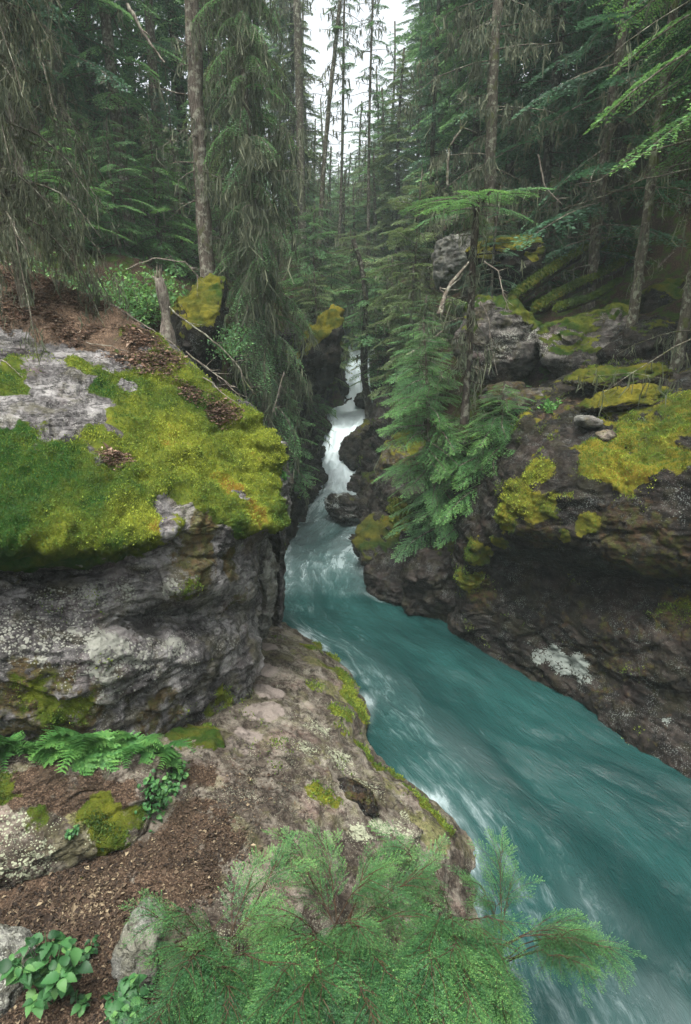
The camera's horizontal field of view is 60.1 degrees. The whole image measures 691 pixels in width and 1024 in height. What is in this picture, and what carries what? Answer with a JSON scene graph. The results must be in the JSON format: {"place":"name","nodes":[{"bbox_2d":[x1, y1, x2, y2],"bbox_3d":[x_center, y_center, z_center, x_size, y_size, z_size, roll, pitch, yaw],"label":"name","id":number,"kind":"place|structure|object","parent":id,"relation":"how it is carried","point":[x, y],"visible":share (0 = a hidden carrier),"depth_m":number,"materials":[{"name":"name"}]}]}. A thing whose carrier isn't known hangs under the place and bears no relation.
{"place":"outdoors","nodes":[
{"label":"outdoors","id":0,"kind":"place"},
{"bbox_2d":[227,323,351,549],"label":"gorge wall","id":1,"kind":"structure","parent":0,"point":[298,512],"depth_m":17.16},
{"bbox_2d":[277,373,323,513],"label":"young hemlock","id":2,"kind":"object","parent":1,"relation":"on","point":[297,483],"visible":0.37,"depth_m":15.44,"materials":[{"name":"green plant"}]},
{"bbox_2d":[274,204,355,323],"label":"young hemlock","id":3,"kind":"object","parent":1,"relation":"on","point":[299,282],"visible":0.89,"depth_m":22.08,"materials":[{"name":"green plant"}]},
{"bbox_2d":[71,0,602,211],"label":"sky","id":4,"kind":"structure","parent":0,"point":[319,40],"materials":[{"name":"white"}]},
{"bbox_2d":[0,21,690,518],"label":"ground","id":5,"kind":"structure","parent":0,"point":[676,263],"depth_m":13.73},
{"bbox_2d":[0,0,78,218],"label":"conifer tree","id":6,"kind":"object","parent":5,"relation":"on","point":[64,44],"visible":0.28,"depth_m":12.91,"materials":[{"name":"green plant"}]},
{"bbox_2d":[4,0,102,190],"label":"conifer tree","id":7,"kind":"object","parent":5,"relation":"on","point":[39,75],"visible":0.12,"depth_m":18.24,"materials":[{"name":"green plant"}]},
{"bbox_2d":[1,0,133,237],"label":"conifer tree","id":8,"kind":"object","parent":5,"relation":"on","point":[91,63],"visible":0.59,"depth_m":13.79,"materials":[{"name":"green plant"}]},
{"bbox_2d":[13,115,126,254],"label":"young hemlock","id":9,"kind":"object","parent":5,"relation":"on","point":[51,180],"visible":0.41,"depth_m":12.86,"materials":[{"name":"green plant"}]},
{"bbox_2d":[24,0,166,237],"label":"conifer tree","id":10,"kind":"object","parent":5,"relation":"on","point":[100,86],"visible":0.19,"depth_m":18.89,"materials":[{"name":"green plant"}]},
{"bbox_2d":[37,89,155,253],"bbox_3d":[-7.160,-9.264,16.542,3.238,4.409,2.928,0,17,0],"label":"young hemlock","id":11,"kind":"object","parent":5,"relation":"on","point":[74,115],"visible":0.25,"depth_m":16.25,"materials":[{"name":"green plant"}]},
{"bbox_2d":[30,0,187,257],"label":"conifer tree","id":12,"kind":"object","parent":5,"relation":"on","point":[107,27],"visible":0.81,"depth_m":14.43,"materials":[{"name":"green plant"}]},
{"bbox_2d":[73,117,158,259],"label":"young hemlock","id":13,"kind":"object","parent":5,"relation":"on","point":[115,206],"visible":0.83,"depth_m":13.84,"materials":[{"name":"green plant"}]},
{"bbox_2d":[61,1,187,220],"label":"conifer tree","id":14,"kind":"object","parent":5,"relation":"on","point":[134,113],"visible":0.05,"depth_m":24.18,"materials":[{"name":"green plant"}]},
{"bbox_2d":[89,257,189,324],"bbox_3d":[-3.614,-3.937,10.907,2.220,1.219,2.030,0,17,0],"label":"shrub","id":15,"kind":"object","parent":5,"relation":"on","point":[139,290],"visible":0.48,"depth_m":10.58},
{"bbox_2d":[87,62,196,258],"bbox_3d":[-6.361,-10.486,18.513,3.976,6.036,3.597,0,17,0],"label":"young hemlock","id":16,"kind":"object","parent":5,"relation":"on","point":[130,130],"visible":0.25,"depth_m":18.48,"materials":[{"name":"green plant"}]},
{"bbox_2d":[0,265,293,743],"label":"mossy outcrop","id":17,"kind":"object","parent":5,"relation":"on","point":[131,597],"visible":0.95,"depth_m":5.54,"materials":[{"name":"stone"}]},
{"bbox_2d":[0,0,137,366],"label":"dead spruce","id":18,"kind":"object","parent":17,"relation":"on","point":[13,238],"visible":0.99,"depth_m":6.66,"materials":[{"name":"plant"}]},
{"bbox_2d":[0,266,244,470],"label":"needle litter","id":19,"kind":"object","parent":17,"relation":"on","point":[141,335],"visible":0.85,"depth_m":6.99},
{"bbox_2d":[151,265,176,345],"bbox_3d":[-2.993,-3.297,9.880,0.305,1.487,0.292,0,17,0],"label":"tree stump","id":20,"kind":"object","parent":17,"relation":"on","point":[167,330],"visible":0.79,"depth_m":9.80,"materials":[{"name":"grey wood"}]},
{"bbox_2d":[91,0,222,270],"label":"conifer tree","id":21,"kind":"object","parent":5,"relation":"on","point":[156,105],"visible":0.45,"depth_m":17.14,"materials":[{"name":"green plant"}]},
{"bbox_2d":[107,113,213,278],"bbox_3d":[-4.560,-7.632,14.868,2.483,4.014,2.466,-13,21,-36],"label":"young hemlock","id":22,"kind":"object","parent":5,"relation":"on","point":[157,239],"visible":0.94,"depth_m":14.76,"materials":[{"name":"green plant"}]},
{"bbox_2d":[122,0,232,266],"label":"conifer tree","id":23,"kind":"object","parent":5,"relation":"on","point":[177,102],"visible":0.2,"depth_m":21.49,"materials":[{"name":"green plant"}]},
{"bbox_2d":[143,106,219,279],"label":"young hemlock","id":24,"kind":"object","parent":5,"relation":"on","point":[183,253],"visible":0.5,"depth_m":17.01,"materials":[{"name":"green plant"}]},
{"bbox_2d":[143,0,232,277],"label":"conifer tree","id":25,"kind":"object","parent":5,"relation":"on","point":[199,133],"visible":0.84,"depth_m":11.54,"materials":[{"name":"grey plant"}]},
{"bbox_2d":[164,726,225,756],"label":"rock","id":26,"kind":"object","parent":5,"relation":"on","point":[207,737],"visible":0.38,"depth_m":5.52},
{"bbox_2d":[170,273,228,380],"bbox_3d":[-1.381,0.711,6.011,1.369,6.807,13.376,-4,17,-13],"label":"rock","id":27,"kind":"object","parent":5,"relation":"on","point":[207,308],"visible":0.66,"depth_m":10.24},
{"bbox_2d":[201,317,261,366],"bbox_3d":[-2.096,-2.954,10.375,1.164,0.840,1.265,0,17,0],"label":"shrub","id":28,"kind":"object","parent":27,"relation":"on","point":[227,347],"visible":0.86,"depth_m":10.31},
{"bbox_2d":[161,0,281,282],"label":"conifer tree","id":29,"kind":"object","parent":5,"relation":"on","point":[179,84],"visible":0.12,"depth_m":20.55,"materials":[{"name":"green plant"}]},
{"bbox_2d":[172,0,307,333],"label":"conifer tree","id":30,"kind":"object","parent":5,"relation":"on","point":[217,156],"visible":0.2,"depth_m":13.06,"materials":[{"name":"green plant"}]},
{"bbox_2d":[0,622,491,1023],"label":"rock ledge","id":31,"kind":"object","parent":5,"relation":"on","point":[301,710],"visible":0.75,"depth_m":5.11,"materials":[{"name":"stone"}]},
{"bbox_2d":[0,923,35,1017],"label":"rock","id":32,"kind":"object","parent":31,"relation":"on","point":[12,939],"visible":0.43,"depth_m":3.34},
{"bbox_2d":[0,930,92,1018],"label":"leafy plant","id":33,"kind":"object","parent":31,"relation":"on","point":[54,977],"visible":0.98,"depth_m":3.15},
{"bbox_2d":[0,743,178,890],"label":"rock step","id":34,"kind":"object","parent":31,"relation":"on","point":[42,810],"visible":0.7,"depth_m":4.23,"materials":[{"name":"stone"}]},
{"bbox_2d":[26,725,123,775],"bbox_3d":[-2.094,1.834,4.602,0.820,0.455,0.560,0,17,0],"label":"fern","id":35,"kind":"object","parent":34,"relation":"on","point":[69,744],"visible":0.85,"depth_m":4.52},
{"bbox_2d":[106,730,166,764],"bbox_3d":[-1.675,1.899,4.779,0.440,0.278,0.412,12,20,33],"label":"fern","id":36,"kind":"object","parent":34,"relation":"on","point":[146,755],"visible":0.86,"depth_m":4.75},
{"bbox_2d":[141,733,193,774],"bbox_3d":[-1.495,2.003,4.931,0.469,0.264,0.420,-12,21,-34],"label":"fern","id":37,"kind":"object","parent":34,"relation":"on","point":[168,754],"visible":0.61,"depth_m":4.91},
{"bbox_2d":[100,970,148,1023],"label":"leafy plant","id":38,"kind":"object","parent":31,"relation":"on","point":[118,1004],"visible":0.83,"depth_m":3.11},
{"bbox_2d":[111,897,165,987],"bbox_3d":[-1.179,2.489,3.433,0.269,0.360,0.400,0,17,0],"label":"rock","id":39,"kind":"object","parent":31,"relation":"on","point":[125,962],"visible":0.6,"depth_m":3.33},
{"bbox_2d":[0,752,305,1023],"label":"leaf litter","id":40,"kind":"object","parent":31,"relation":"on","point":[58,917],"visible":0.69,"depth_m":3.89,"materials":[{"name":"plant"}]},
{"bbox_2d":[134,753,189,832],"bbox_3d":[-1.475,2.193,4.681,0.318,0.561,0.942,2,17,6],"label":"creeping plant","id":41,"kind":"object","parent":31,"relation":"on","point":[165,790],"visible":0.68,"depth_m":4.55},
{"bbox_2d":[110,831,324,1023],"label":"young cedar","id":42,"kind":"object","parent":31,"relation":"on","point":[209,990],"visible":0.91,"depth_m":2.71,"materials":[{"name":"plant"}]},
{"bbox_2d":[258,540,280,640],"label":"rock","id":43,"kind":"object","parent":31,"relation":"on","point":[271,566],"visible":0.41,"depth_m":7.82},
{"bbox_2d":[337,777,379,816],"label":"rock","id":44,"kind":"object","parent":31,"relation":"on","point":[361,796],"visible":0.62,"depth_m":5.48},
{"bbox_2d":[450,827,645,1023],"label":"young cedar","id":45,"kind":"object","parent":31,"relation":"on","point":[576,942],"visible":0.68,"depth_m":3.91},
{"bbox_2d":[190,0,320,495],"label":"conifer tree","id":46,"kind":"object","parent":5,"relation":"on","point":[255,221],"visible":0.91,"depth_m":11.55,"materials":[{"name":"green plant"}]},
{"bbox_2d":[268,0,330,257],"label":"conifer tree","id":47,"kind":"object","parent":5,"relation":"on","point":[290,60],"visible":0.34,"depth_m":30.91,"materials":[{"name":"green plant"}]},
{"bbox_2d":[265,0,333,283],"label":"conifer tree","id":48,"kind":"object","parent":5,"relation":"on","point":[298,98],"visible":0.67,"depth_m":25.83,"materials":[{"name":"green plant"}]},
{"bbox_2d":[296,304,344,396],"bbox_3d":[-0.343,-0.289,9.095,1.559,6.138,19.799,-1,17,-3],"label":"rock","id":49,"kind":"object","parent":5,"relation":"on","point":[321,366],"visible":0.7,"depth_m":16.10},
{"bbox_2d":[291,271,357,386],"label":"young hemlock","id":50,"kind":"object","parent":5,"relation":"on","point":[315,301],"visible":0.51,"depth_m":20.70,"materials":[{"name":"green plant"}]},
{"bbox_2d":[299,0,366,292],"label":"conifer tree","id":51,"kind":"object","parent":5,"relation":"on","point":[336,27],"visible":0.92,"depth_m":24.16,"materials":[{"name":"green plant"}]},
{"bbox_2d":[316,0,371,277],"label":"conifer tree","id":52,"kind":"object","parent":5,"relation":"on","point":[342,114],"visible":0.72,"depth_m":29.41,"materials":[{"name":"green plant"}]},
{"bbox_2d":[324,492,364,523],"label":"rock","id":53,"kind":"object","parent":5,"relation":"on","point":[343,506],"visible":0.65,"depth_m":15.70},
{"bbox_2d":[220,819,469,1023],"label":"young cedar","id":54,"kind":"object","parent":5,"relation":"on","point":[342,993],"visible":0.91,"depth_m":2.87,"materials":[{"name":"plant"}]},
{"bbox_2d":[318,229,382,349],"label":"young hemlock","id":55,"kind":"object","parent":5,"relation":"on","point":[349,250],"visible":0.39,"depth_m":25.05,"materials":[{"name":"green plant"}]},
{"bbox_2d":[338,419,369,470],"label":"rock","id":56,"kind":"object","parent":5,"relation":"on","point":[350,444],"visible":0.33,"depth_m":19.73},
{"bbox_2d":[337,0,394,295],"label":"conifer tree","id":57,"kind":"object","parent":5,"relation":"on","point":[370,37],"visible":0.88,"depth_m":28.47,"materials":[{"name":"green plant"}]},
{"bbox_2d":[335,239,396,418],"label":"conifer tree","id":58,"kind":"object","parent":5,"relation":"on","point":[366,392],"visible":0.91,"depth_m":20.61,"materials":[{"name":"green plant"}]},
{"bbox_2d":[350,146,392,287],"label":"conifer tree","id":59,"kind":"object","parent":5,"relation":"on","point":[375,222],"visible":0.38,"depth_m":32.55,"materials":[{"name":"green plant"}]},
{"bbox_2d":[352,513,400,565],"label":"rock","id":60,"kind":"object","parent":5,"relation":"on","point":[369,543],"visible":0.26,"depth_m":12.40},
{"bbox_2d":[351,255,411,384],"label":"young hemlock","id":61,"kind":"object","parent":5,"relation":"on","point":[383,305],"visible":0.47,"depth_m":20.69,"materials":[{"name":"green plant"}]},
{"bbox_2d":[341,258,421,390],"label":"young hemlock","id":62,"kind":"object","parent":5,"relation":"on","point":[382,372],"visible":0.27,"depth_m":21.72,"materials":[{"name":"green plant"}]},
{"bbox_2d":[351,88,412,264],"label":"conifer tree","id":63,"kind":"object","parent":5,"relation":"on","point":[377,158],"visible":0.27,"depth_m":33.61,"materials":[{"name":"green plant"}]},
{"bbox_2d":[363,552,408,604],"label":"rock","id":64,"kind":"object","parent":5,"relation":"on","point":[383,581],"visible":0.54,"depth_m":11.60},
{"bbox_2d":[366,21,412,245],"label":"conifer tree","id":65,"kind":"object","parent":5,"relation":"on","point":[394,68],"visible":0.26,"depth_m":35.93,"materials":[{"name":"green plant"}]},
{"bbox_2d":[359,47,427,278],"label":"conifer tree","id":66,"kind":"object","parent":5,"relation":"on","point":[395,161],"visible":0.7,"depth_m":29.16,"materials":[{"name":"green plant"}]},
{"bbox_2d":[375,429,425,476],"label":"rock","id":67,"kind":"object","parent":5,"relation":"on","point":[390,456],"visible":0.26,"depth_m":14.99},
{"bbox_2d":[371,294,457,434],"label":"young hemlock","id":68,"kind":"object","parent":5,"relation":"on","point":[425,311],"visible":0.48,"depth_m":14.78,"materials":[{"name":"green plant"}]},
{"bbox_2d":[365,169,465,363],"bbox_3d":[2.235,-7.303,18.807,3.311,6.153,3.703,0,17,0],"label":"young hemlock","id":69,"kind":"object","parent":5,"relation":"on","point":[407,229],"visible":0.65,"depth_m":18.29,"materials":[{"name":"green plant"}]},
{"bbox_2d":[387,0,445,257],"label":"conifer tree","id":70,"kind":"object","parent":5,"relation":"on","point":[413,7],"visible":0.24,"depth_m":32.44,"materials":[{"name":"green plant"}]},
{"bbox_2d":[383,436,469,562],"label":"young hemlock","id":71,"kind":"object","parent":5,"relation":"on","point":[449,496],"visible":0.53,"depth_m":10.83,"materials":[{"name":"green plant"}]},
{"bbox_2d":[400,534,456,622],"bbox_3d":[1.909,1.276,11.277,1.789,1.768,1.887,0,17,0],"label":"rock","id":72,"kind":"object","parent":5,"relation":"on","point":[428,585],"visible":0.52,"depth_m":10.59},
{"bbox_2d":[371,317,486,531],"bbox_3d":[1.734,-1.577,10.616,2.501,3.594,2.434,0,17,0],"label":"young hemlock","id":73,"kind":"object","parent":5,"relation":"on","point":[441,421],"visible":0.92,"depth_m":10.36,"materials":[{"name":"green plant"}]},
{"bbox_2d":[398,0,471,341],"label":"conifer tree","id":74,"kind":"object","parent":5,"relation":"on","point":[434,137],"visible":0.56,"depth_m":19.06,"materials":[{"name":"green plant"}]},
{"bbox_2d":[398,0,502,248],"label":"conifer tree","id":75,"kind":"object","parent":5,"relation":"on","point":[413,52],"visible":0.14,"depth_m":28.36,"materials":[{"name":"green plant"}]},
{"bbox_2d":[367,820,539,1023],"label":"young cedar","id":76,"kind":"object","parent":5,"relation":"on","point":[451,968],"visible":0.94,"depth_m":2.84,"materials":[{"name":"plant"}]},
{"bbox_2d":[402,0,511,235],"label":"conifer tree","id":77,"kind":"object","parent":5,"relation":"on","point":[455,147],"visible":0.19,"depth_m":22.67,"materials":[{"name":"green plant"}]},
{"bbox_2d":[414,0,533,307],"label":"conifer tree","id":78,"kind":"object","parent":5,"relation":"on","point":[474,126],"visible":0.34,"depth_m":18.26,"materials":[{"name":"green plant"}]},
{"bbox_2d":[398,186,554,424],"bbox_3d":[1.746,-3.142,9.299,2.186,3.565,2.403,11,20,32],"label":"conifer","id":79,"kind":"object","parent":5,"relation":"on","point":[475,203],"visible":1,"depth_m":9.20,"materials":[{"name":"green plant"}]},
{"bbox_2d":[424,381,535,524],"bbox_3d":[2.740,-0.985,10.246,2.716,2.509,2.602,0,17,0],"label":"young hemlock","id":80,"kind":"object","parent":5,"relation":"on","point":[482,441],"visible":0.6,"depth_m":9.75,"materials":[{"name":"green plant"}]},
{"bbox_2d":[440,185,532,384],"bbox_3d":[3.231,-4.738,13.058,2.205,4.316,2.021,0,17,0],"label":"young hemlock","id":81,"kind":"object","parent":5,"relation":"on","point":[491,289],"visible":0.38,"depth_m":12.74,"materials":[{"name":"green plant"}]},
{"bbox_2d":[396,0,578,351],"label":"conifer tree","id":82,"kind":"object","parent":5,"relation":"on","point":[490,175],"visible":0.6,"depth_m":12.73,"materials":[{"name":"green plant"}]},
{"bbox_2d":[453,295,543,384],"bbox_3d":[3.042,-3.420,11.939,1.896,1.748,1.400,0,17,0],"label":"rock","id":83,"kind":"object","parent":5,"relation":"on","point":[514,329],"visible":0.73,"depth_m":11.44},
{"bbox_2d":[465,234,545,293],"bbox_3d":[1.702,-0.492,7.415,1.791,7.490,16.772,4,18,14],"label":"rock","id":84,"kind":"object","parent":5,"relation":"on","point":[533,256],"visible":0.59,"depth_m":12.86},
{"bbox_2d":[431,232,478,295],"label":"rock","id":85,"kind":"object","parent":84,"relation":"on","point":[448,259],"visible":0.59,"depth_m":13.72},
{"bbox_2d":[450,0,577,295],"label":"conifer tree","id":86,"kind":"object","parent":5,"relation":"on","point":[509,166],"visible":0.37,"depth_m":16.44,"materials":[{"name":"green plant"}]},
{"bbox_2d":[478,381,551,414],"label":"rock","id":87,"kind":"object","parent":5,"relation":"on","point":[524,390],"visible":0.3,"depth_m":10.29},
{"bbox_2d":[461,0,592,234],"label":"conifer tree","id":88,"kind":"object","parent":5,"relation":"on","point":[464,141],"visible":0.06,"depth_m":21.14,"materials":[{"name":"green plant"}]},
{"bbox_2d":[456,0,620,245],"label":"conifer tree","id":89,"kind":"object","parent":5,"relation":"on","point":[548,151],"visible":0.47,"depth_m":14.32,"materials":[{"name":"green plant"}]},
{"bbox_2d":[522,161,589,293],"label":"young hemlock","id":90,"kind":"object","parent":5,"relation":"on","point":[554,237],"visible":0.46,"depth_m":13.44,"materials":[{"name":"green plant"}]},
{"bbox_2d":[507,228,619,301],"bbox_3d":[4.918,-5.489,13.186,3.730,1.774,0.426,-11,20,-33],"label":"fallen log","id":91,"kind":"object","parent":5,"relation":"on","point":[530,285],"visible":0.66,"depth_m":12.73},
{"bbox_2d":[446,353,690,778],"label":"mossy boulder","id":92,"kind":"object","parent":5,"relation":"on","point":[570,562],"visible":0.8,"depth_m":8.03,"materials":[{"name":"stone"}]},
{"bbox_2d":[530,254,633,314],"bbox_3d":[5.002,-4.781,12.457,3.214,1.313,0.380,-11,20,-32],"label":"fallen log","id":93,"kind":"object","parent":5,"relation":"on","point":[544,303],"visible":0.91,"depth_m":12.20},
{"bbox_2d":[508,0,660,251],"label":"conifer tree","id":94,"kind":"object","parent":5,"relation":"on","point":[591,50],"visible":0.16,"depth_m":15.45,"materials":[{"name":"green plant"}]},
{"bbox_2d":[535,302,638,379],"bbox_3d":[2.367,0.568,6.337,2.138,5.787,14.813,6,18,20],"label":"rock","id":95,"kind":"object","parent":5,"relation":"on","point":[566,345],"visible":0.61,"depth_m":10.96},
{"bbox_2d":[552,277,622,312],"bbox_3d":[4.860,-4.337,11.880,2.126,0.752,0.308,-11,20,-32],"label":"fallen log","id":96,"kind":"object","parent":95,"relation":"on","point":[564,305],"visible":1,"depth_m":11.77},
{"bbox_2d":[506,0,690,312],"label":"conifer tree","id":97,"kind":"object","parent":5,"relation":"on","point":[597,225],"visible":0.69,"depth_m":11.82,"materials":[{"name":"green plant"}]},
{"bbox_2d":[521,0,690,234],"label":"conifer tree","id":98,"kind":"object","parent":5,"relation":"on","point":[623,129],"visible":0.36,"depth_m":13.08,"materials":[{"name":"green plant"}]},
{"bbox_2d":[563,362,672,392],"bbox_3d":[2.156,1.269,5.399,1.580,4.620,11.822,7,18,23],"label":"rock","id":99,"kind":"object","parent":5,"relation":"on","point":[606,371],"visible":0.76,"depth_m":9.03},
{"bbox_2d":[574,383,672,413],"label":"rock","id":100,"kind":"object","parent":5,"relation":"on","point":[625,401],"visible":0.84,"depth_m":8.44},
{"bbox_2d":[576,0,690,416],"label":"dead conifer","id":101,"kind":"object","parent":5,"relation":"on","point":[682,330],"visible":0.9,"depth_m":8.55,"materials":[{"name":"green plant"}]},
{"bbox_2d":[583,0,690,183],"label":"conifer tree","id":102,"kind":"object","parent":5,"relation":"on","point":[685,118],"visible":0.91,"depth_m":8.38,"materials":[{"name":"green plant"}]},
{"bbox_2d":[596,314,690,364],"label":"rock","id":103,"kind":"object","parent":5,"relation":"on","point":[645,327],"visible":0.45,"depth_m":10.28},
{"bbox_2d":[597,0,690,327],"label":"conifer tree","id":104,"kind":"object","parent":5,"relation":"on","point":[641,256],"visible":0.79,"depth_m":9.97,"materials":[{"name":"green plant"}]},
{"bbox_2d":[621,0,690,215],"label":"conifer tree","id":105,"kind":"object","parent":5,"relation":"on","point":[687,212],"visible":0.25,"depth_m":12.61,"materials":[{"name":"green plant"}]},
{"bbox_2d":[623,0,690,373],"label":"conifer tree","id":106,"kind":"object","parent":5,"relation":"on","point":[684,321],"visible":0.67,"depth_m":9.17,"materials":[{"name":"green plant"}]},
{"bbox_2d":[640,278,685,313],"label":"rock","id":107,"kind":"object","parent":5,"relation":"on","point":[658,295],"visible":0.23,"depth_m":11.79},
{"bbox_2d":[346,343,453,560],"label":"gorge wall","id":108,"kind":"structure","parent":0,"point":[375,501],"depth_m":14.83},
{"bbox_2d":[367,263,445,428],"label":"young hemlock","id":109,"kind":"object","parent":108,"relation":"on","point":[412,300],"visible":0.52,"depth_m":16.56,"materials":[{"name":"green plant"}]},
{"bbox_2d":[382,325,459,435],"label":"young hemlock","id":110,"kind":"object","parent":108,"relation":"on","point":[419,366],"visible":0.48,"depth_m":12.60,"materials":[{"name":"green plant"}]},
{"bbox_2d":[282,326,690,1023],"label":"creek","id":111,"kind":"structure","parent":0,"point":[584,806],"depth_m":6.98,"materials":[{"name":"liquid"}]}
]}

